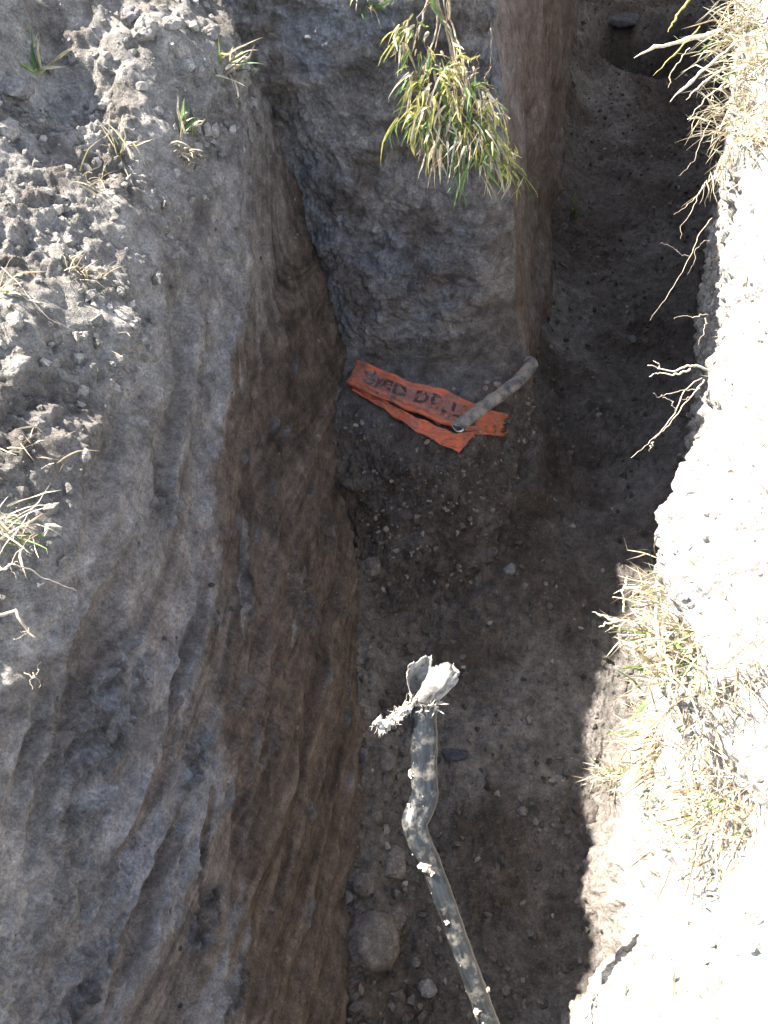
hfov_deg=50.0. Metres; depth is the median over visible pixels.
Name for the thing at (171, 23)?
clod
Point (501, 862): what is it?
gravel
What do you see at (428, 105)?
hanging grass tuft
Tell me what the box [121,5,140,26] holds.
clod
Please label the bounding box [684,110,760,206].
grass tuft
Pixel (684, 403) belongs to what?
root
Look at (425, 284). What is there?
earth block
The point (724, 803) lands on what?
grass tuft
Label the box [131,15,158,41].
clod
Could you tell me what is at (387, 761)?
clod
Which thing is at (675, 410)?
root
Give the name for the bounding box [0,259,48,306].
grass tuft
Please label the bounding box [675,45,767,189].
grass tuft
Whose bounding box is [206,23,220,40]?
clod
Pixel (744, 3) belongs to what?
grass tuft
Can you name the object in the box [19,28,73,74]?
grass tuft
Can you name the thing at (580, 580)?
trench floor
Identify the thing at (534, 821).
pebble
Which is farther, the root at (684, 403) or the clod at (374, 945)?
the clod at (374, 945)
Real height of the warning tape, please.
0.165 m
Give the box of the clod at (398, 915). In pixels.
[387,906,406,930]
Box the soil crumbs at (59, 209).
[0,0,262,618]
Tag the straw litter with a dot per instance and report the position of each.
(756, 921)
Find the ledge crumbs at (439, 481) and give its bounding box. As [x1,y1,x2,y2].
[343,380,535,616]
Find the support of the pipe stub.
in the earth block
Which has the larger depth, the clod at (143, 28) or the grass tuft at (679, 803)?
the clod at (143, 28)
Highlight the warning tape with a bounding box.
[346,359,511,452]
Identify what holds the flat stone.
on the trench floor
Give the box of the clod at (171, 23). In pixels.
[162,16,181,30]
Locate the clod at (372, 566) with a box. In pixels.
[364,557,380,576]
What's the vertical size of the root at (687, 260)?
0.075 m
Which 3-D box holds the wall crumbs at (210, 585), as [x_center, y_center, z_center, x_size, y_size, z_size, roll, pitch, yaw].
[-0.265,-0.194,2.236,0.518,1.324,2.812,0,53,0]
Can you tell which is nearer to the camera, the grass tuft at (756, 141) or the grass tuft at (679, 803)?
the grass tuft at (679, 803)
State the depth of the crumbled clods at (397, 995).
1.99 m
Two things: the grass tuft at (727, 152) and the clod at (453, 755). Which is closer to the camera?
the grass tuft at (727, 152)
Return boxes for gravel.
[345,0,724,1023]
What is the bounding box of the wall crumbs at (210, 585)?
[12,123,360,1022]
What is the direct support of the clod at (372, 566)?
on the trench floor
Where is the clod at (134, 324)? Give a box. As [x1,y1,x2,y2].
[129,320,139,330]
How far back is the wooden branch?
1.23 m
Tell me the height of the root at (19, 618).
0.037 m
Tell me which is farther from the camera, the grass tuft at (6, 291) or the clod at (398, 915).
the clod at (398, 915)
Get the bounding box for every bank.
[0,0,366,1023]
[558,0,767,1023]
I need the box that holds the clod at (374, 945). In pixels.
[348,910,399,971]
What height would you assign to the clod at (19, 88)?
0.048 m
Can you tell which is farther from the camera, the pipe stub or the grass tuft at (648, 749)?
the pipe stub
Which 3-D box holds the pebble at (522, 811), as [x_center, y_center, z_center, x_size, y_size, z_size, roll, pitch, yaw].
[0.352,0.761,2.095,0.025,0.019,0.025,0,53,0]
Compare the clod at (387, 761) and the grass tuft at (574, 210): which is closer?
the clod at (387, 761)
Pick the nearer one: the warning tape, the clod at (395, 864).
the clod at (395, 864)
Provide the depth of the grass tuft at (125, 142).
1.60 m
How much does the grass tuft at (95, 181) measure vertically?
0.142 m
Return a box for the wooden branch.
[370,655,499,1023]
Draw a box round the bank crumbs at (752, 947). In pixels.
[581,16,767,1023]
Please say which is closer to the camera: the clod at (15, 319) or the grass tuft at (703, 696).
the grass tuft at (703, 696)
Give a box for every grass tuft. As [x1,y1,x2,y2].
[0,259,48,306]
[0,426,95,471]
[0,484,62,575]
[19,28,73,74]
[46,242,120,292]
[63,331,129,371]
[73,140,131,210]
[94,110,153,182]
[169,121,203,170]
[177,98,205,136]
[216,38,260,97]
[349,0,391,23]
[378,0,537,213]
[570,187,588,218]
[570,746,628,794]
[593,528,697,697]
[600,678,665,859]
[605,595,735,734]
[611,614,767,807]
[611,727,752,912]
[634,0,735,117]
[643,735,767,903]
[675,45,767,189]
[677,0,767,90]
[683,60,767,194]
[684,8,767,128]
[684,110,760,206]
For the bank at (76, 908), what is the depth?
1.52 m
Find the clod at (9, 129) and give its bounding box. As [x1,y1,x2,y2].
[0,118,19,141]
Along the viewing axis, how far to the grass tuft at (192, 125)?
1.71 m
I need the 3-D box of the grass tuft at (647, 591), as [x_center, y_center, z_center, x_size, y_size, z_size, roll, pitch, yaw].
[0.407,0.157,1.316,0.127,0.319,0.269,0,53,0]
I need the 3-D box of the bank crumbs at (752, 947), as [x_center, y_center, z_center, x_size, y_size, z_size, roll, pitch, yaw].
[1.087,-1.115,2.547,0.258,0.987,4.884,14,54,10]
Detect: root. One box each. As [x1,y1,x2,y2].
[0,533,76,591]
[0,609,35,639]
[1,267,72,329]
[23,663,40,689]
[631,378,701,457]
[647,360,707,376]
[650,218,711,319]
[655,380,704,437]
[674,314,707,344]
[679,120,712,237]
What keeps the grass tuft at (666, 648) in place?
on the bank at (728, 984)
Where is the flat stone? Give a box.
[607,12,639,27]
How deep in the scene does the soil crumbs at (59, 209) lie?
1.55 m
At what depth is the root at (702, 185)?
1.68 m
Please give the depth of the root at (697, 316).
1.54 m
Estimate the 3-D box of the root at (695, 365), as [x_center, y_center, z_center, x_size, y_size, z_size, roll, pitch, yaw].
[0.530,-0.259,1.470,0.129,0.052,0.020,-11,54,-9]
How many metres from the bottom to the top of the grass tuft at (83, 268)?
0.125 m
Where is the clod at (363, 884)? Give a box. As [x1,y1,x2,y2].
[352,872,373,895]
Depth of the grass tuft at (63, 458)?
1.23 m
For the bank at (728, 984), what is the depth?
1.31 m
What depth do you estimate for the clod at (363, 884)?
1.88 m
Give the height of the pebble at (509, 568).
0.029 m
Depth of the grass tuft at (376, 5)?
1.83 m
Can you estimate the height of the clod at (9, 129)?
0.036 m
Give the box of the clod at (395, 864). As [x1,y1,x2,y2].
[384,845,405,879]
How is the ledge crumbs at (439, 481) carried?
on the earth block
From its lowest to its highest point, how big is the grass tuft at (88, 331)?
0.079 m
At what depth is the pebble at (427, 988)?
1.85 m
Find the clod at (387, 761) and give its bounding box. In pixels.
[376,745,396,774]
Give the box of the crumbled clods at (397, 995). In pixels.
[347,543,456,1023]
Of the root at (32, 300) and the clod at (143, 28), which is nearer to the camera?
the root at (32, 300)
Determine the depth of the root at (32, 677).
1.13 m
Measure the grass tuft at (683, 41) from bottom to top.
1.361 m
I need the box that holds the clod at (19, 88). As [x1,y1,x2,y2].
[0,76,34,100]
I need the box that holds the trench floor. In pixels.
[344,0,728,1023]
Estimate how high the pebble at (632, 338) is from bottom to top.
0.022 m
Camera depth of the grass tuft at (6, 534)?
1.14 m
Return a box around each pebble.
[411,957,419,967]
[418,979,437,997]
[503,563,515,575]
[517,806,526,815]
[531,818,538,825]
[562,223,568,230]
[628,335,636,342]
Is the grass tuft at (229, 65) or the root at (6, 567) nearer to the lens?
the root at (6, 567)
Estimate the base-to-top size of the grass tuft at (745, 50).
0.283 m
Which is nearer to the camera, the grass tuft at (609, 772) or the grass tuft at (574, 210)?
the grass tuft at (609, 772)
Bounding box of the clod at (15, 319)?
[6,310,23,328]
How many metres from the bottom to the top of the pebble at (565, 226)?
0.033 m
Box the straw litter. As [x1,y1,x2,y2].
[606,0,767,1023]
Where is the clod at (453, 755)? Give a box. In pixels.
[442,749,467,761]
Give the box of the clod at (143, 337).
[139,334,148,341]
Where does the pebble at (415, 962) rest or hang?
on the trench floor
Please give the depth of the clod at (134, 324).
1.42 m
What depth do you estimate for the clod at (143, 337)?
1.44 m
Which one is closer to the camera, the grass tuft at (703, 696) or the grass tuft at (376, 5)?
the grass tuft at (703, 696)
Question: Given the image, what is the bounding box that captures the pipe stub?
[451,356,537,431]
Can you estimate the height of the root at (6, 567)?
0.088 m
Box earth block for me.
[223,0,577,617]

